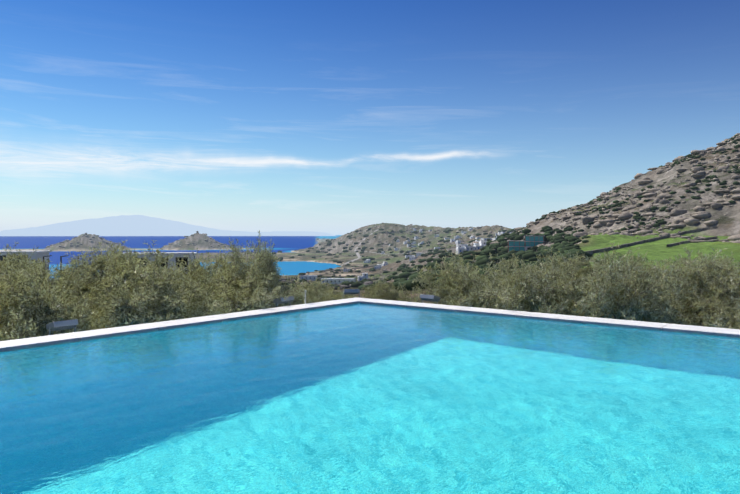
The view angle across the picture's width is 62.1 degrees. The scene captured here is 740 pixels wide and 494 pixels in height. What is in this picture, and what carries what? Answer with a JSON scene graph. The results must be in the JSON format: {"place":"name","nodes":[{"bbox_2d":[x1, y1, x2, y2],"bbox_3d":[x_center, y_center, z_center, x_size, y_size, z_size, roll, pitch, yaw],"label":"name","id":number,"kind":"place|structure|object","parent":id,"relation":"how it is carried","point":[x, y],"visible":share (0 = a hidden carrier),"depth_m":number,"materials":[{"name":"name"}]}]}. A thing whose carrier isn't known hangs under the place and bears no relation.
{"place":"outdoors","nodes":[
{"label":"outdoors","id":0,"kind":"place"},
{"bbox_2d":[0,215,335,235],"bbox_3d":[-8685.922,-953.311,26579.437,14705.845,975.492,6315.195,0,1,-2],"label":"island","id":1,"kind":"structure","parent":0,"point":[131,225],"depth_m":26609.98,"materials":[{"name":"blue"}]},
{"bbox_2d":[0,235,341,279],"bbox_3d":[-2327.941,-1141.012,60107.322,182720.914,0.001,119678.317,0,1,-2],"label":"sea","id":2,"kind":"structure","parent":0,"point":[284,244],"depth_m":3836.34,"materials":[{"name":"blue liquid"}]},
{"bbox_2d":[0,297,739,351],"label":"pool coping","id":3,"kind":"object","parent":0,"point":[16,344],"visible":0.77,"depth_m":7.52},
{"bbox_2d":[0,0,739,234],"label":"sky","id":4,"kind":"structure","parent":0,"point":[335,117],"materials":[{"name":"blue"}]},
{"bbox_2d":[3,140,739,303],"bbox_3d":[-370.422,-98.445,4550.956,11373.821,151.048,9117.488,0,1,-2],"label":"terrain","id":5,"kind":"structure","parent":0,"point":[728,224],"depth_m":383.49,"materials":[{"name":"grey stone"}]},
{"bbox_2d":[0,315,7,339],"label":"olive","id":6,"kind":"object","parent":5,"relation":"on","point":[2,332],"visible":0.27,"depth_m":7.17,"materials":[{"name":"green plant"}]},
{"bbox_2d":[0,270,15,335],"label":"olive","id":7,"kind":"object","parent":5,"relation":"on","point":[1,292],"visible":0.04,"depth_m":8.56,"materials":[{"name":"green plant"}]},
{"bbox_2d":[0,242,59,284],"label":"olive","id":8,"kind":"object","parent":5,"relation":"on","point":[9,262],"visible":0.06,"depth_m":10.66,"materials":[{"name":"green plant"}]},
{"bbox_2d":[0,259,106,333],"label":"olive","id":9,"kind":"object","parent":5,"relation":"on","point":[97,308],"depth_m":8.99,"materials":[{"name":"green plant"}]},
{"bbox_2d":[0,254,109,340],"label":"olive","id":10,"kind":"object","parent":5,"relation":"on","point":[42,307],"visible":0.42,"depth_m":7.38,"materials":[{"name":"green plant"}]},
{"bbox_2d":[46,319,77,334],"bbox_3d":[-3.472,1.816,6.951,0.197,1.986,0.290,1,1,39],"label":"flood","id":11,"kind":"object","parent":5,"relation":"on","point":[61,325],"visible":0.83,"depth_m":6.87,"materials":[{"name":"grey"}]},
{"bbox_2d":[0,250,196,283],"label":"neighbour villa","id":12,"kind":"object","parent":5,"relation":"on","point":[43,255],"visible":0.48,"depth_m":104.47,"materials":[{"name":"white"}]},
{"bbox_2d":[50,240,162,307],"bbox_3d":[-5.305,1.289,12.445,2.405,2.854,2.910,-2,1,-39],"label":"olive","id":13,"kind":"object","parent":5,"relation":"on","point":[114,250],"visible":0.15,"depth_m":12.07,"materials":[{"name":"green plant"}]},
{"bbox_2d":[60,240,198,320],"bbox_3d":[-3.813,1.312,10.083,2.419,2.886,2.236,0,1,-21],"label":"olive","id":14,"kind":"object","parent":5,"relation":"on","point":[119,269],"visible":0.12,"depth_m":9.82,"materials":[{"name":"green plant"}]},
{"bbox_2d":[77,255,228,330],"bbox_3d":[-3.110,1.452,8.482,2.586,2.665,2.132,-3,0,-16],"label":"olive","id":15,"kind":"object","parent":5,"relation":"on","point":[158,301],"visible":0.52,"depth_m":8.20,"materials":[{"name":"green plant"}]},
{"bbox_2d":[142,245,239,314],"bbox_3d":[-3.155,1.414,11.374,2.620,2.934,2.684,1,2,41],"label":"olive","id":16,"kind":"object","parent":5,"relation":"on","point":[197,272],"visible":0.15,"depth_m":11.17,"materials":[{"name":"green plant"}]},
{"bbox_2d":[175,253,310,316],"bbox_3d":[-2.224,1.439,10.032,2.628,2.612,2.775,2,-1,1],"label":"olive","id":17,"kind":"object","parent":5,"relation":"on","point":[234,300],"visible":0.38,"depth_m":9.61,"materials":[{"name":"green plant"}]},
{"bbox_2d":[211,230,303,303],"bbox_3d":[-2.031,1.222,10.715,1.534,3.047,1.658,-1,1,-24],"label":"tall olive tree","id":18,"kind":"object","parent":5,"relation":"on","point":[267,261],"visible":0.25,"depth_m":10.46,"materials":[{"name":"green plant"}]},
{"bbox_2d":[273,296,293,306],"bbox_3d":[-1.347,1.763,9.592,0.197,1.986,0.290,1,1,39],"label":"flood","id":19,"kind":"object","parent":5,"relation":"on","point":[283,300],"visible":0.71,"depth_m":9.50,"materials":[{"name":"grey"}]},
{"bbox_2d":[281,282,342,303],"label":"olive","id":20,"kind":"object","parent":5,"relation":"on","point":[320,297],"visible":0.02,"depth_m":10.63,"materials":[{"name":"green plant"}]},
{"bbox_2d":[291,277,349,300],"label":"olive","id":21,"kind":"object","parent":5,"relation":"on","point":[312,294],"visible":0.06,"depth_m":13.66,"materials":[{"name":"green plant"}]},
{"bbox_2d":[311,281,379,300],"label":"olive","id":22,"kind":"object","parent":5,"relation":"on","point":[331,297],"visible":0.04,"depth_m":12.00,"materials":[{"name":"green plant"}]},
{"bbox_2d":[343,289,359,298],"bbox_3d":[-0.329,1.736,10.954,0.290,1.986,0.197,0,1,-6],"label":"flood","id":23,"kind":"object","parent":5,"relation":"on","point":[351,291],"visible":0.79,"depth_m":10.85,"materials":[{"name":"grey metal"}]},
{"bbox_2d":[360,275,420,302],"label":"olive","id":24,"kind":"object","parent":5,"relation":"on","point":[392,294],"visible":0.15,"depth_m":13.36,"materials":[{"name":"green plant"}]},
{"bbox_2d":[45,133,739,289],"bbox_3d":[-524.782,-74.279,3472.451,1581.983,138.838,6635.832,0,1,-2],"label":"rocks","id":25,"kind":"object","parent":5,"relation":"on","point":[679,221],"visible":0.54,"depth_m":357.10,"materials":[{"name":"stone"}]},
{"bbox_2d":[300,228,511,283],"bbox_3d":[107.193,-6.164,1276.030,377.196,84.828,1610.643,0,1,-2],"label":"village","id":26,"kind":"object","parent":5,"relation":"on","point":[460,247],"visible":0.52,"depth_m":574.16,"materials":[{"name":"white"}]},
{"bbox_2d":[420,294,439,303],"bbox_3d":[0.965,1.756,9.914,0.290,1.986,0.197,1,1,39],"label":"flood","id":27,"kind":"object","parent":5,"relation":"on","point":[431,298],"visible":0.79,"depth_m":9.82,"materials":[{"name":"grey"}]},
{"bbox_2d":[406,249,504,308],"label":"olive","id":28,"kind":"object","parent":5,"relation":"on","point":[449,288],"visible":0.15,"depth_m":10.62,"materials":[{"name":"green plant"}]},
{"bbox_2d":[272,134,739,290],"bbox_3d":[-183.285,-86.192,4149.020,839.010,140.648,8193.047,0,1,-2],"label":"scrub bushes","id":29,"kind":"object","parent":5,"relation":"on","point":[565,245],"visible":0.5,"depth_m":358.26,"materials":[{"name":"green plant"}]},
{"bbox_2d":[446,254,588,315],"bbox_3d":[2.470,1.501,9.714,2.561,2.859,2.593,0,1,8],"label":"olive","id":30,"kind":"object","parent":5,"relation":"on","point":[525,293],"visible":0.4,"depth_m":9.33,"materials":[{"name":"green plant"}]},
{"bbox_2d":[507,236,544,251],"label":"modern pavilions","id":31,"kind":"object","parent":5,"relation":"on","point":[530,241],"visible":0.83,"depth_m":362.69,"materials":[{"name":"teal"}]},
{"bbox_2d":[488,247,585,316],"bbox_3d":[3.209,1.348,11.916,2.332,2.729,2.154,0,1,-21],"label":"olive","id":32,"kind":"object","parent":5,"relation":"on","point":[507,271],"visible":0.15,"depth_m":11.71,"materials":[{"name":"green plant"}]},
{"bbox_2d":[521,251,605,295],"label":"olive","id":33,"kind":"object","parent":5,"relation":"on","point":[577,263],"visible":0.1,"depth_m":12.85,"materials":[{"name":"green plant"}]},
{"bbox_2d":[566,259,672,315],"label":"olive","id":34,"kind":"object","parent":5,"relation":"on","point":[617,273],"depth_m":10.82,"materials":[{"name":"green plant"}]},
{"bbox_2d":[613,247,663,276],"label":"olive","id":35,"kind":"object","parent":5,"relation":"on","point":[632,258],"visible":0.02,"depth_m":13.95,"materials":[{"name":"green plant"}]},
{"bbox_2d":[552,243,738,327],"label":"olive","id":36,"kind":"object","parent":5,"relation":"on","point":[610,286],"visible":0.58,"depth_m":8.74,"materials":[{"name":"green plant"}]},
{"bbox_2d":[636,248,739,326],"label":"olive","id":37,"kind":"object","parent":5,"relation":"on","point":[707,297],"visible":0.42,"depth_m":9.45,"materials":[{"name":"green plant"}]},
{"bbox_2d":[653,246,738,319],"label":"olive","id":38,"kind":"object","parent":5,"relation":"on","point":[695,264],"visible":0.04,"depth_m":11.17,"materials":[{"name":"green plant"}]},
{"bbox_2d":[685,295,739,328],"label":"olive","id":39,"kind":"object","parent":5,"relation":"on","point":[735,311],"visible":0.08,"depth_m":8.32,"materials":[{"name":"green plant"}]},
{"bbox_2d":[703,249,739,295],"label":"olive","id":40,"kind":"object","parent":5,"relation":"on","point":[723,262],"depth_m":12.90,"materials":[{"name":"green plant"}]},
{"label":"pool","id":41,"kind":"structure","parent":5,"relation":"on","visible":0},
{"bbox_2d":[0,303,739,493],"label":"pool water","id":42,"kind":"structure","parent":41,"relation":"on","point":[360,398],"depth_m":3.88,"materials":[{"name":"teal liquid"}]},
{"bbox_2d":[279,226,716,287],"bbox_3d":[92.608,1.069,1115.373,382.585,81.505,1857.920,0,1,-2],"label":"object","id":43,"kind":"structure","parent":0,"point":[630,244],"depth_m":263.12,"materials":[{"name":"stone"}]}
]}

